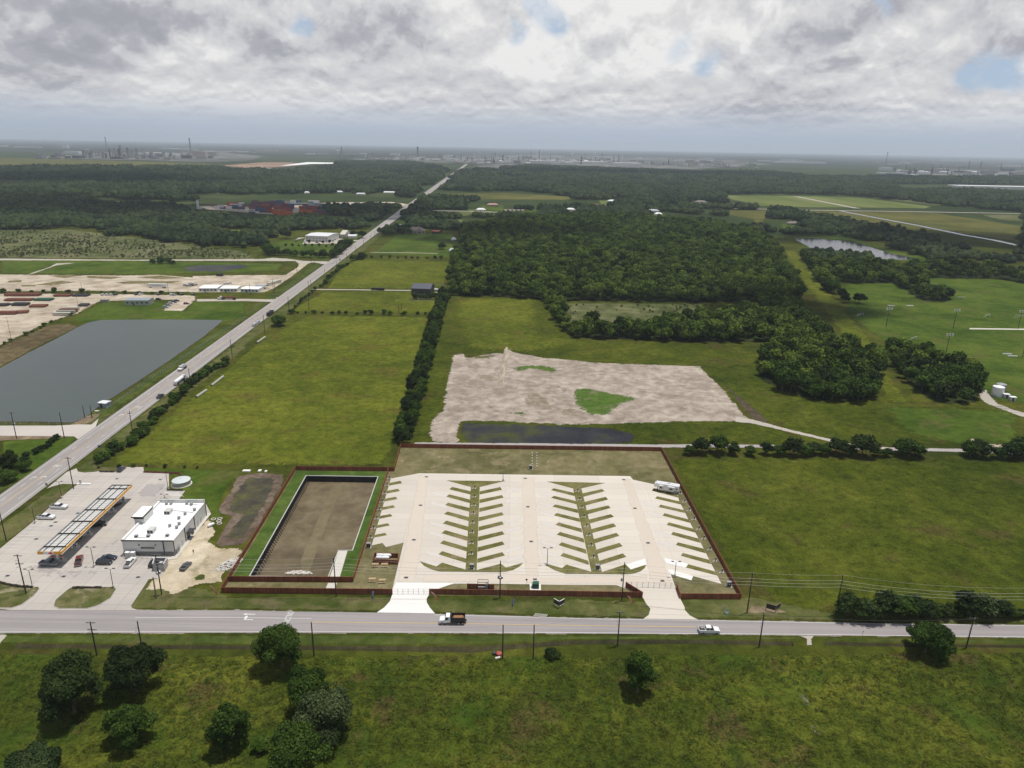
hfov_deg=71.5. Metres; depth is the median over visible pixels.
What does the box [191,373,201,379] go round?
hedge shrub
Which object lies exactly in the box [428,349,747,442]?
dirt lot
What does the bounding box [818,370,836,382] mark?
tree
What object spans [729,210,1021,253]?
field
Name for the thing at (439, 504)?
rv pad
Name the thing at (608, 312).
meadow
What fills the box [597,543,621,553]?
grass strip
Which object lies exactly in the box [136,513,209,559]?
sidewalk
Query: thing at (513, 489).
rv pad
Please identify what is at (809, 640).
driveway
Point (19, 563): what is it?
utility pole
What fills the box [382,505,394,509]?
grass strip
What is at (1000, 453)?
tree
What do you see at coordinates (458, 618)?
dump truck
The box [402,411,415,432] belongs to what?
tree
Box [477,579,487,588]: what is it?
equipment rack
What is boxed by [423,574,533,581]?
drive lane
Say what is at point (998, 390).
water tank
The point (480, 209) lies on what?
house
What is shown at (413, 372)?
tree
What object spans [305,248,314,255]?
hedge shrub
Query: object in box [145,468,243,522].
lawn
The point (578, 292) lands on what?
tree
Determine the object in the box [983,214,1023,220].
field
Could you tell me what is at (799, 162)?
warehouse
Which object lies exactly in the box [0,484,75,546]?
grass wedge
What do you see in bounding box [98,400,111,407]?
pump shed
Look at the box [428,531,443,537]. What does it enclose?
rv pad
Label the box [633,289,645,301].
tree
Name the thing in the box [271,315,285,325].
broadleaf tree
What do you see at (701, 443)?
tree
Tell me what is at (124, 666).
oak tree
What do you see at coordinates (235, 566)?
wooden fence
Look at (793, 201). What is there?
hay field
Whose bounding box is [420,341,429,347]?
tree
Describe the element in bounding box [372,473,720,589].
rv slab
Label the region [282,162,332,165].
liner pond
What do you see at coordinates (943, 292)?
tree
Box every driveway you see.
[378,583,452,613]
[626,588,697,619]
[799,635,813,644]
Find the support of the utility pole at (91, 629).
on the pasture at (976, 746)
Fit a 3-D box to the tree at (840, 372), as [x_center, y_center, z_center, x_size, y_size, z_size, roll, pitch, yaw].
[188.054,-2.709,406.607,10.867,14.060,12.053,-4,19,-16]
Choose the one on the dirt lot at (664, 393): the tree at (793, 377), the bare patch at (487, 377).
the bare patch at (487, 377)
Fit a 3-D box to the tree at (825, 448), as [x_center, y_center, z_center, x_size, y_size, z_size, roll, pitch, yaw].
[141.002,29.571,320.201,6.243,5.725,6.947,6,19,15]
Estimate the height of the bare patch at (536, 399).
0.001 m
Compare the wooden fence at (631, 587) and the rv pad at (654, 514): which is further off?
the rv pad at (654, 514)
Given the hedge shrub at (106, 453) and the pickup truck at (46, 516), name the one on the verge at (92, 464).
the hedge shrub at (106, 453)
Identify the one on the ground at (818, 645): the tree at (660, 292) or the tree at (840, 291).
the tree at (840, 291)
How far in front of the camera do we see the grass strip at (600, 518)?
262.36 m
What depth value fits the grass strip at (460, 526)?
255.75 m
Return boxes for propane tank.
[375,555,388,558]
[376,553,391,556]
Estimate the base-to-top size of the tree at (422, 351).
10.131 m
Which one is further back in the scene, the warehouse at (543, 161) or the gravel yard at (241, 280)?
the warehouse at (543, 161)
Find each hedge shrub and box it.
[21,452,30,457]
[31,447,38,452]
[44,440,52,445]
[92,455,102,461]
[93,450,111,457]
[105,440,118,449]
[107,448,115,454]
[115,441,125,449]
[125,437,137,444]
[126,435,138,442]
[130,430,144,436]
[139,421,148,426]
[142,426,150,432]
[148,410,158,415]
[151,406,161,414]
[156,256,165,262]
[160,404,168,409]
[167,392,178,399]
[167,399,175,403]
[178,382,189,390]
[179,389,187,393]
[183,379,195,386]
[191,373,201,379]
[200,369,209,374]
[220,355,229,362]
[220,361,227,365]
[260,243,270,251]
[266,249,275,254]
[269,246,280,253]
[282,248,289,253]
[291,249,297,255]
[298,250,308,255]
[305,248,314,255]
[316,249,326,256]
[321,251,327,256]
[327,249,339,256]
[334,247,344,251]
[411,292,419,297]
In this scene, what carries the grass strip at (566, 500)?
on the rv slab
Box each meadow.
[373,233,453,256]
[566,303,701,325]
[785,251,908,402]
[886,405,1019,443]
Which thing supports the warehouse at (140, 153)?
on the ground at (818, 645)
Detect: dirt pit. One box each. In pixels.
[216,473,283,546]
[229,477,275,538]
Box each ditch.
[16,640,793,651]
[824,641,1023,647]
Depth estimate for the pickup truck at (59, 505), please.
261.50 m
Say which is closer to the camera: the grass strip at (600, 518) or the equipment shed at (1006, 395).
the grass strip at (600, 518)
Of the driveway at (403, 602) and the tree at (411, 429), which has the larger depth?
the tree at (411, 429)
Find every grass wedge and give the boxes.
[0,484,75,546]
[77,467,117,471]
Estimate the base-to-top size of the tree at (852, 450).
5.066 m
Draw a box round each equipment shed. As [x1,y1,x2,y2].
[1003,393,1010,397]
[1008,396,1016,400]
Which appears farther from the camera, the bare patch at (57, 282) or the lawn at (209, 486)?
the bare patch at (57, 282)
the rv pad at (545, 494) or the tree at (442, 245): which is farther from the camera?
the tree at (442, 245)
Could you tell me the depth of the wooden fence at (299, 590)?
215.36 m
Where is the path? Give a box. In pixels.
[970,328,1023,329]
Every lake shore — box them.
[0,319,222,422]
[793,236,925,260]
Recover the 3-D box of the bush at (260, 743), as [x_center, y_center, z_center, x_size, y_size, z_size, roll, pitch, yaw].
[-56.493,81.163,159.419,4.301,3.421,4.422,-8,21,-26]
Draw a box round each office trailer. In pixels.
[199,285,221,291]
[219,286,240,291]
[240,286,263,292]
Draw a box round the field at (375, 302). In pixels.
[294,292,434,312]
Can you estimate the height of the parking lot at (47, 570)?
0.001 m
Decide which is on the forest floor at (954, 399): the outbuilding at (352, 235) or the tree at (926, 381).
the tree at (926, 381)
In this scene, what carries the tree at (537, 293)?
on the forest floor at (597, 298)
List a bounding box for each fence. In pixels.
[0,409,103,424]
[104,316,245,409]
[221,466,295,586]
[221,587,391,593]
[228,576,352,581]
[296,466,393,470]
[353,467,388,580]
[372,553,398,564]
[394,444,400,470]
[401,443,660,450]
[429,589,642,597]
[467,583,493,588]
[625,582,642,596]
[661,448,741,594]
[680,593,740,598]
[987,387,1023,402]
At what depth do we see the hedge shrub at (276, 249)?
848.90 m
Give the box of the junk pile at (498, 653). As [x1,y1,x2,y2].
[492,651,501,659]
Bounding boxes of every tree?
[0,450,18,469]
[0,469,19,482]
[13,459,32,470]
[37,647,103,724]
[100,703,159,748]
[101,642,168,691]
[204,702,251,754]
[250,621,302,668]
[267,720,333,767]
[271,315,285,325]
[279,230,291,238]
[286,663,331,720]
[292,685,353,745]
[357,230,366,237]
[357,252,365,256]
[391,423,407,434]
[393,418,406,425]
[393,425,402,441]
[398,430,412,443]
[399,396,411,403]
[401,397,412,412]
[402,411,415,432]
[405,374,417,388]
[405,389,413,395]
[405,426,414,432]
[407,408,419,415]
[408,370,417,375]
[408,409,419,422]
[410,402,422,409]
[412,392,422,402]
[414,381,427,392]
[415,355,422,360]
[416,348,425,355]
[416,368,427,379]
[416,376,427,383]
[419,365,428,372]
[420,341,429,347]
[421,335,427,341]
[422,330,430,337]
[422,356,431,362]
[425,361,433,367]
[426,311,434,317]
[426,349,435,360]
[430,338,437,348]
[434,331,440,337]
[435,313,442,319]
[437,242,445,248]
[516,288,524,298]
[523,289,529,295]
[535,290,543,296]
[562,288,569,297]
[564,289,573,300]
[574,289,582,299]
[591,288,600,300]
[603,287,614,299]
[612,290,619,300]
[624,650,659,693]
[627,294,634,298]
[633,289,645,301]
[648,290,656,298]
[658,290,666,300]
[670,291,679,298]
[684,445,695,454]
[688,288,700,298]
[691,437,710,453]
[709,434,729,452]
[714,293,721,299]
[728,441,741,453]
[744,445,757,455]
[759,441,773,453]
[773,368,791,390]
[773,444,787,454]
[781,437,804,455]
[785,368,803,392]
[797,444,813,455]
[802,373,809,391]
[804,375,822,395]
[806,441,821,453]
[807,383,825,398]
[811,365,829,372]
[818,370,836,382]
[819,443,831,454]
[821,385,829,397]
[826,279,837,292]
[826,381,844,399]
[827,436,851,454]
[829,282,841,290]
[831,367,851,377]
[834,589,864,616]
[836,288,847,298]
[838,377,851,388]
[839,387,849,400]
[840,293,850,300]
[844,375,860,389]
[847,446,857,454]
[848,388,857,400]
[850,433,881,456]
[852,292,867,303]
[852,380,870,402]
[856,371,869,377]
[856,598,868,618]
[860,597,883,619]
[862,376,870,382]
[864,369,881,379]
[868,381,880,396]
[870,377,884,395]
[872,588,904,615]
[873,449,887,455]
[884,448,893,456]
[887,596,907,616]
[892,437,928,456]
[898,594,919,617]
[903,366,919,382]
[905,620,956,658]
[908,593,939,618]
[914,374,935,390]
[916,288,923,297]
[917,370,932,386]
[920,287,933,296]
[921,364,941,378]
[923,368,943,388]
[929,385,937,397]
[931,285,941,292]
[931,292,938,299]
[931,377,949,395]
[931,601,944,617]
[934,382,953,399]
[938,289,948,300]
[938,601,955,617]
[939,363,959,373]
[941,368,949,375]
[944,373,963,381]
[946,287,955,295]
[949,380,962,395]
[952,606,963,617]
[953,588,984,617]
[956,387,974,400]
[957,369,974,376]
[959,365,969,369]
[960,439,982,456]
[962,372,984,389]
[965,363,985,370]
[969,368,986,381]
[972,386,984,397]
[973,438,998,456]
[976,593,1000,618]
[993,447,1010,458]
[994,598,1015,616]
[998,442,1023,457]
[1004,606,1023,616]
[1010,436,1023,457]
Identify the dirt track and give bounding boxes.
[498,347,509,385]
[735,417,893,450]
[794,196,859,208]
[979,390,1023,416]
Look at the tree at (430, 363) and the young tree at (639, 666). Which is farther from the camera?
the tree at (430, 363)
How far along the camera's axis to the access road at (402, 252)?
893.36 m
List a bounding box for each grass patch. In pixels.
[195,574,204,579]
[470,355,493,358]
[515,365,559,372]
[574,389,635,415]
[609,423,780,443]
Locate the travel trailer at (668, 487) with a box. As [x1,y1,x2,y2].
[654,481,679,492]
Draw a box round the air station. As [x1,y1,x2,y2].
[76,479,91,484]
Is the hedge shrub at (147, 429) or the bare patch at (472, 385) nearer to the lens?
the hedge shrub at (147, 429)
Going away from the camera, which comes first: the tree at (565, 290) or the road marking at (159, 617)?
the road marking at (159, 617)
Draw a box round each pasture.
[0,652,1023,767]
[675,458,1023,614]
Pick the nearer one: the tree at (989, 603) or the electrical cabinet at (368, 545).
the tree at (989, 603)
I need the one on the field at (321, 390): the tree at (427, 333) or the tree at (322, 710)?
the tree at (427, 333)
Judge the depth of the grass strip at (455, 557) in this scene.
236.39 m
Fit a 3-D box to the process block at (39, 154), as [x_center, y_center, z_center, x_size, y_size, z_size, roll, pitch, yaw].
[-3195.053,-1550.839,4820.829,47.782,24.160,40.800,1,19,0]
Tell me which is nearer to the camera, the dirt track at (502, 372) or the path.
the dirt track at (502, 372)
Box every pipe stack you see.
[0,303,10,305]
[0,310,17,314]
[3,298,34,300]
[4,292,41,296]
[11,302,29,305]
[18,310,29,313]
[28,304,48,307]
[33,298,54,300]
[53,294,72,296]
[72,294,90,296]
[77,303,89,306]
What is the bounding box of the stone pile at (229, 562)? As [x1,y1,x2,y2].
[216,557,242,571]
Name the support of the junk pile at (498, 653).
on the pasture at (976, 746)
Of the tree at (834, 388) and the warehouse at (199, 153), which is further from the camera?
the warehouse at (199, 153)
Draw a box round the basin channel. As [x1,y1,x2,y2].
[300,482,343,575]
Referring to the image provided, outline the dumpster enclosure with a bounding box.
[152,557,167,570]
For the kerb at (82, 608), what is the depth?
207.64 m
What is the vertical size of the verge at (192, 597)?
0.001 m
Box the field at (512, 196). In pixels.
[441,193,573,199]
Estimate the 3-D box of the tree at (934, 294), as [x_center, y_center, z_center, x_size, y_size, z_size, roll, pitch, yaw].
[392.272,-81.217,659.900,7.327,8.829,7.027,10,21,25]
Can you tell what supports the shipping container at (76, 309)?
on the gravel yard at (18, 324)
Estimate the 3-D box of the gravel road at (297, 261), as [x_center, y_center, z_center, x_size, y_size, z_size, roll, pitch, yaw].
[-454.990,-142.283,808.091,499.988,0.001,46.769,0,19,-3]
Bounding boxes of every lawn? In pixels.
[1,438,73,487]
[2,260,281,273]
[73,302,244,322]
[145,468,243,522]
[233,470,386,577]
[256,240,349,258]
[480,205,505,210]
[518,210,535,212]
[599,200,606,205]
[780,224,797,227]
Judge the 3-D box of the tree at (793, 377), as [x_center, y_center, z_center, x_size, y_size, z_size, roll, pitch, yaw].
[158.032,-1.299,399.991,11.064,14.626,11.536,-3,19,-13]
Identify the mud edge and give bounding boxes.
[714,375,767,422]
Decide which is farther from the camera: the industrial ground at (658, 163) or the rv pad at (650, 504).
the industrial ground at (658, 163)
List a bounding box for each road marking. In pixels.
[0,218,392,506]
[1,288,291,495]
[4,218,395,514]
[135,617,184,617]
[223,631,299,631]
[350,622,387,622]
[465,623,534,624]
[532,632,572,632]
[570,625,603,625]
[645,626,689,626]
[687,633,724,633]
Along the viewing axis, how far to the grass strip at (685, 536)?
250.93 m
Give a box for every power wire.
[143,612,963,627]
[155,566,952,598]
[156,563,987,596]
[158,560,1023,593]
[164,555,977,587]
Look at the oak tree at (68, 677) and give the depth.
164.42 m
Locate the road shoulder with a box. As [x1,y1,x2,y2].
[0,609,1018,637]
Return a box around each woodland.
[0,159,1023,262]
[445,210,1023,382]
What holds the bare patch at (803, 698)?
on the pasture at (976, 746)
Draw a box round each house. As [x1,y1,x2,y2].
[408,227,424,233]
[476,208,485,211]
[487,203,497,206]
[695,200,706,203]
[786,221,796,224]
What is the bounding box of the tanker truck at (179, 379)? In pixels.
[173,374,187,384]
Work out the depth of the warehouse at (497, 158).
6258.29 m
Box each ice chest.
[125,551,130,557]
[129,551,135,556]
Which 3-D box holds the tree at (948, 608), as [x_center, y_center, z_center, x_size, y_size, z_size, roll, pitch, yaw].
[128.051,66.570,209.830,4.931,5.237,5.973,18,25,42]
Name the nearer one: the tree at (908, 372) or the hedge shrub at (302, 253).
the tree at (908, 372)
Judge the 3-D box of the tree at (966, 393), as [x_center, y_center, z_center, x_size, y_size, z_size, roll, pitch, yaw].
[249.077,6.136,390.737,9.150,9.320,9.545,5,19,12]
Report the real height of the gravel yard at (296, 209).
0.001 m
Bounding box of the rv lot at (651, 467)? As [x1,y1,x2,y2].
[225,448,737,598]
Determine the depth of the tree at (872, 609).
205.22 m
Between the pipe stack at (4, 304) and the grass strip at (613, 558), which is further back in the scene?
the pipe stack at (4, 304)
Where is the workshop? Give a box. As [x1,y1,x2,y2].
[411,283,433,293]
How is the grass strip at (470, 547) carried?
on the rv slab
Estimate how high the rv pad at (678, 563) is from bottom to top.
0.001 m
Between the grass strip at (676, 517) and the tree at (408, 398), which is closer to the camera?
the grass strip at (676, 517)
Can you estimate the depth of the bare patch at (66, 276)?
704.75 m
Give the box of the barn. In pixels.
[432,230,441,233]
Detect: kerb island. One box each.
[0,583,38,607]
[54,587,114,607]
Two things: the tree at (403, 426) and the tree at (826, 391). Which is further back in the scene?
the tree at (826, 391)
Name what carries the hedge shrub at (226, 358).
on the verge at (92, 464)
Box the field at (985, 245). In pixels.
[915,230,1018,252]
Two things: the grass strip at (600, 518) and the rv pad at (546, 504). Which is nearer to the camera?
the grass strip at (600, 518)
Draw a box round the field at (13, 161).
[0,158,209,165]
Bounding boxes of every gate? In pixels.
[148,558,152,566]
[392,589,428,593]
[625,582,676,587]
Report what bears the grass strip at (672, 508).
on the rv slab
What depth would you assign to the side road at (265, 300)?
610.78 m
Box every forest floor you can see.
[0,151,1023,238]
[456,259,798,302]
[549,303,877,400]
[803,259,1023,292]
[889,279,950,301]
[890,353,977,403]
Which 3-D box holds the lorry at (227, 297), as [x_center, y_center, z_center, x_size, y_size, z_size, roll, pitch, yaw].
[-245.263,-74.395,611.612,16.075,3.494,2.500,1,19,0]
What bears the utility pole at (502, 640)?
on the pasture at (976, 746)
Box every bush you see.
[2,739,62,767]
[250,735,269,751]
[544,647,561,658]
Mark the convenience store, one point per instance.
(163, 527)
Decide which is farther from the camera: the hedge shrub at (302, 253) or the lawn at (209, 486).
the hedge shrub at (302, 253)
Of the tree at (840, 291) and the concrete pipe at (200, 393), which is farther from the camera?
the tree at (840, 291)
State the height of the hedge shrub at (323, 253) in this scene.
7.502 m
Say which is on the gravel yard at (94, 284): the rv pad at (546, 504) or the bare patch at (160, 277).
the bare patch at (160, 277)
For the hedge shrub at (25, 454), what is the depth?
301.60 m
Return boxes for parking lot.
[0,467,210,609]
[28,565,103,576]
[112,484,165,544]
[296,237,357,243]
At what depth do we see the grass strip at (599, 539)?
249.59 m
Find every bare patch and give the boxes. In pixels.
[0,436,51,439]
[37,281,72,284]
[54,274,81,277]
[71,414,99,424]
[87,276,120,278]
[116,281,179,283]
[139,276,180,278]
[449,384,496,386]
[479,375,493,380]
[525,392,550,409]
[545,385,560,389]
[563,408,584,415]
[748,606,785,612]
[795,692,819,733]
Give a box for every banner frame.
[553,598,564,605]
[766,602,780,611]
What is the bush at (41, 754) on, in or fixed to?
on the pasture at (976, 746)
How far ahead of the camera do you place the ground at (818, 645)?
387.33 m
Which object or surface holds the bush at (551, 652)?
on the pasture at (976, 746)
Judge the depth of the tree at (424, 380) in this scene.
397.12 m
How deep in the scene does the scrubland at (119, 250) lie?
893.42 m
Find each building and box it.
[12,146,41,147]
[170,148,196,149]
[305,232,338,241]
[997,165,1023,166]
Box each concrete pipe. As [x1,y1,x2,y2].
[195,389,207,397]
[210,375,223,385]
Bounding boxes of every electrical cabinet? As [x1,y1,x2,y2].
[366,542,371,548]
[469,563,473,569]
[725,581,731,587]
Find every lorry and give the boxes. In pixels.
[217,296,235,299]
[266,309,274,315]
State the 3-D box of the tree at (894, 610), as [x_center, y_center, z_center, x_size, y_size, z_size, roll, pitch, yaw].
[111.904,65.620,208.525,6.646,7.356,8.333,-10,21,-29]
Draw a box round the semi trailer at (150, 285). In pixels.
[147,283,166,287]
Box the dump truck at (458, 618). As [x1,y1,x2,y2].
[439,612,466,624]
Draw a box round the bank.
[0,324,76,365]
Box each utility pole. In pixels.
[0,514,6,540]
[10,412,16,438]
[14,554,26,593]
[66,457,73,488]
[86,621,97,655]
[135,621,141,643]
[152,577,156,598]
[153,554,161,594]
[311,622,314,656]
[331,556,336,596]
[498,560,502,597]
[502,625,503,658]
[532,625,534,658]
[616,611,623,645]
[621,562,624,600]
[746,572,752,612]
[758,613,764,647]
[835,574,843,614]
[965,618,977,647]
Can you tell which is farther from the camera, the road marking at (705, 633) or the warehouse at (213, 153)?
the warehouse at (213, 153)
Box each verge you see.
[0,227,375,492]
[1,635,793,644]
[76,232,384,472]
[131,581,1023,623]
[823,638,1023,643]
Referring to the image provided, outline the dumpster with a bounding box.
[530,581,540,589]
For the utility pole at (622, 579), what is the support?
on the verge at (192, 597)
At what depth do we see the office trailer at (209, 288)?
642.55 m
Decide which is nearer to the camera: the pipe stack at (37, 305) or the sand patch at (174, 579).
the sand patch at (174, 579)
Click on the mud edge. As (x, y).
(755, 414)
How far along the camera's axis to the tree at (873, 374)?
405.95 m
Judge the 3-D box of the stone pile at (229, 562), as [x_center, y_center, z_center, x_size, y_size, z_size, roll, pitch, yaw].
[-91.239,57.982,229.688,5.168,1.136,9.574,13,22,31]
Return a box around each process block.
[35,153,46,156]
[72,155,84,157]
[135,155,147,158]
[155,153,164,156]
[181,155,191,157]
[426,155,436,157]
[1001,168,1014,170]
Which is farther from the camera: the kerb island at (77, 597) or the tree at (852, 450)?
the tree at (852, 450)
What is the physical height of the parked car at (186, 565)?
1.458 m
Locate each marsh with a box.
[182,265,246,271]
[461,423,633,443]
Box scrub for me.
[0,229,739,316]
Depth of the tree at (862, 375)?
404.38 m
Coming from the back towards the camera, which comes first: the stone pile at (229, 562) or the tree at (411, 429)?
the tree at (411, 429)
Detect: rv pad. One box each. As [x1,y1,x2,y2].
[426,550,440,556]
[426,560,438,565]
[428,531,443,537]
[429,521,444,527]
[431,492,448,498]
[431,501,447,507]
[505,487,519,492]
[505,497,519,502]
[505,516,520,522]
[505,526,521,532]
[506,545,521,552]
[506,555,522,562]
[539,491,551,496]
[539,501,552,506]
[539,511,553,516]
[540,521,554,527]
[540,531,555,537]
[541,540,556,547]
[542,550,556,557]
[542,560,557,566]
[626,559,645,568]
[644,501,657,507]
[647,511,661,517]
[655,531,669,537]
[659,540,673,547]
[664,558,687,566]
[668,569,692,579]
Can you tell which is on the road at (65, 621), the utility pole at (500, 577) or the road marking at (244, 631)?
the road marking at (244, 631)
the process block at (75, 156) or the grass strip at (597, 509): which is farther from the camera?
the process block at (75, 156)
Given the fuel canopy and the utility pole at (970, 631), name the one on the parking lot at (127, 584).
the fuel canopy
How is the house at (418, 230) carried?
on the meadow at (425, 244)
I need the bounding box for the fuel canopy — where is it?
[37,484,131,560]
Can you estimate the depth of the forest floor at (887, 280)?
782.59 m
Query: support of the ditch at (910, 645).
on the ground at (818, 645)
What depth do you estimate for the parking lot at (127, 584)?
236.26 m
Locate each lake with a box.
[0,319,221,421]
[795,238,913,259]
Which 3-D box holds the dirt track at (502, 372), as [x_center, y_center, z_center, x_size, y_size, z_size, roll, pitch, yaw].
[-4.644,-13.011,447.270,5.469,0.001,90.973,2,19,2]
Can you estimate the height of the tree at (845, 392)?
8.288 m
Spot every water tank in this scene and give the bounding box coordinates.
[171,476,191,488]
[991,385,1004,396]
[996,383,1006,392]
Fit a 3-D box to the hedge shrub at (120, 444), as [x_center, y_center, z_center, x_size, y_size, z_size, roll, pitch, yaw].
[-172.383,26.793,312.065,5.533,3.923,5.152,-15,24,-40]
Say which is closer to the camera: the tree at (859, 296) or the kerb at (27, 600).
the kerb at (27, 600)
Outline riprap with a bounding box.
[285,570,312,574]
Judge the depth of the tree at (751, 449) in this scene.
317.26 m
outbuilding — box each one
[340,230,350,236]
[348,234,356,237]
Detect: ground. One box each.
[0,139,1023,659]
[32,152,266,161]
[353,155,772,169]
[888,169,1023,175]
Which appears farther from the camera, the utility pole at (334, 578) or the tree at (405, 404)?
the tree at (405, 404)
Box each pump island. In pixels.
[51,556,66,562]
[68,542,79,548]
[82,530,92,536]
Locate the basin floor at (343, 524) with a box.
[255,481,374,575]
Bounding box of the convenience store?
[121,499,206,555]
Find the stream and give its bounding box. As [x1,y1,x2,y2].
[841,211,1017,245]
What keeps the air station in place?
on the parking lot at (127, 584)
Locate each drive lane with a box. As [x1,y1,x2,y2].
[397,476,427,580]
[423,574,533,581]
[522,477,539,577]
[527,575,646,583]
[622,478,671,584]
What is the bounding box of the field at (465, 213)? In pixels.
[438,211,471,215]
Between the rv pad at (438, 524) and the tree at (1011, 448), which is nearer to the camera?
the rv pad at (438, 524)
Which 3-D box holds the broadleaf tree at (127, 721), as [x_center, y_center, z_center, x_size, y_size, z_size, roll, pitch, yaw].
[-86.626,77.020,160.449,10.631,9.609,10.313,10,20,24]
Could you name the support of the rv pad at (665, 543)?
on the rv slab
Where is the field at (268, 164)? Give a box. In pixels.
[222,162,304,167]
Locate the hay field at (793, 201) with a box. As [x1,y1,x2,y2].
[728,195,930,208]
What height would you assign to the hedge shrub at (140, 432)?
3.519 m
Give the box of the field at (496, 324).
[449,297,588,352]
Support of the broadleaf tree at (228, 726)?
on the pasture at (976, 746)
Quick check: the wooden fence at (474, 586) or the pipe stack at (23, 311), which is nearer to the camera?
the wooden fence at (474, 586)
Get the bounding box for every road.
[0,258,326,263]
[0,419,97,449]
[0,610,1023,637]
[30,263,69,273]
[197,299,274,301]
[311,289,410,290]
[375,252,437,253]
[415,442,1012,453]
[708,208,1023,213]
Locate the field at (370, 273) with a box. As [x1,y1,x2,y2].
[328,259,448,288]
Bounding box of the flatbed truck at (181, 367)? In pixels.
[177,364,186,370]
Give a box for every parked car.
[95,558,112,564]
[100,554,117,559]
[112,501,121,506]
[116,466,125,471]
[179,561,191,570]
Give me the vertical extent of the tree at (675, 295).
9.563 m
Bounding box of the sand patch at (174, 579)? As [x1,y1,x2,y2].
[146,519,241,593]
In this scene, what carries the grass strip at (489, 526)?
on the rv slab
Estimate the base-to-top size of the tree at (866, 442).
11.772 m
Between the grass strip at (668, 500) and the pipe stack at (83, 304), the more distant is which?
the pipe stack at (83, 304)
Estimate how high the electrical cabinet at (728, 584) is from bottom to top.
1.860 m
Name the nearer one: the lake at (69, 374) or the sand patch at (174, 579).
the sand patch at (174, 579)
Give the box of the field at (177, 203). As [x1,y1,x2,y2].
[116,201,192,204]
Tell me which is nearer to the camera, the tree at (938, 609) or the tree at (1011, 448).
the tree at (938, 609)
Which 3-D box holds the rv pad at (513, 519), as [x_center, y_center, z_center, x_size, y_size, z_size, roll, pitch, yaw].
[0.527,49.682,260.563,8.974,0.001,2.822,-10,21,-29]
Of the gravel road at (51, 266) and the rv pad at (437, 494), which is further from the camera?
the gravel road at (51, 266)
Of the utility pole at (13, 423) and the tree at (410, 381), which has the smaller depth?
the utility pole at (13, 423)
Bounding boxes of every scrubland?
[0,229,253,258]
[871,197,949,205]
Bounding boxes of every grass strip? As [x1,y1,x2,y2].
[374,533,385,537]
[377,523,388,527]
[379,514,391,518]
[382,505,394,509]
[384,497,396,501]
[387,489,399,492]
[389,481,401,485]
[420,480,521,571]
[439,551,465,562]
[441,540,466,550]
[442,530,467,540]
[443,521,467,530]
[445,511,468,520]
[446,494,469,502]
[446,503,468,511]
[450,487,470,493]
[477,552,504,562]
[478,521,502,530]
[478,531,503,540]
[478,542,503,550]
[479,503,502,511]
[479,512,502,520]
[480,487,501,493]
[480,495,503,502]
[544,481,645,573]
[552,488,574,495]
[552,496,575,503]
[553,504,577,512]
[554,513,579,521]
[556,522,581,531]
[557,532,583,541]
[559,542,586,553]
[561,553,588,564]
[583,489,603,495]
[585,497,607,504]
[587,506,609,513]
[589,514,613,522]
[592,523,615,532]
[594,533,618,542]
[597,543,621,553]
[599,553,625,564]
[652,488,678,497]
[655,496,680,503]
[659,505,684,512]
[663,513,689,522]
[667,522,694,531]
[671,532,699,542]
[676,542,704,552]
[681,553,710,563]
[686,564,716,574]
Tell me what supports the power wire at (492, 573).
attached to the utility pole at (157, 572)
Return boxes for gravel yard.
[0,274,191,291]
[0,294,194,344]
[189,264,306,291]
[200,202,408,213]
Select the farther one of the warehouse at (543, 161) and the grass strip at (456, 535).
the warehouse at (543, 161)
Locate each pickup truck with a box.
[36,513,55,519]
[38,558,59,566]
[49,502,67,509]
[74,554,83,565]
[90,520,106,527]
[123,557,136,567]
[697,625,719,633]
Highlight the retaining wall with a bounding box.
[249,475,377,575]
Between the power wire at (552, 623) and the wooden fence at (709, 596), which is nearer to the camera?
the power wire at (552, 623)
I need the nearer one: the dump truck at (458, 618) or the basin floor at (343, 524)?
the dump truck at (458, 618)
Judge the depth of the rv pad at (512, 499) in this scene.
275.23 m
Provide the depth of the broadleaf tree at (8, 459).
289.11 m
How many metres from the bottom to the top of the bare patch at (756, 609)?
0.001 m
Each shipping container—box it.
[52,312,70,315]
[56,310,75,312]
[58,308,77,311]
[100,299,109,302]
[267,279,280,285]
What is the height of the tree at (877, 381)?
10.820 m
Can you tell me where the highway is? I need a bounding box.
[0,164,467,520]
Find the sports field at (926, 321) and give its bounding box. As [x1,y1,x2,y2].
[844,282,1023,403]
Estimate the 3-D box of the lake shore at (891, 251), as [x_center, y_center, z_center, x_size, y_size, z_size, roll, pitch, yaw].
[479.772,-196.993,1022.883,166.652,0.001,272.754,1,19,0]
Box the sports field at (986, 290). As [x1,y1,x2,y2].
[929,278,1023,301]
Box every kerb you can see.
[0,586,39,607]
[53,586,115,608]
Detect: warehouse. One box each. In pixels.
[63,151,81,153]
[124,298,153,304]
[138,152,165,155]
[191,151,207,155]
[208,151,218,155]
[491,157,501,160]
[529,160,572,163]
[574,161,605,163]
[613,162,640,165]
[772,161,825,163]
[878,167,891,170]
[940,159,977,161]
[947,185,1023,188]
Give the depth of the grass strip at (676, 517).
264.05 m
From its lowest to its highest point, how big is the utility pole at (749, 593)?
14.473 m
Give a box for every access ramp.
[326,583,336,587]
[330,551,346,576]
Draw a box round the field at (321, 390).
[115,316,427,465]
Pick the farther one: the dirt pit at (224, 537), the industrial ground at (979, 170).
the industrial ground at (979, 170)
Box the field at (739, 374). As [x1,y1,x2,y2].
[412,295,1020,444]
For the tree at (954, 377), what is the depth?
402.44 m

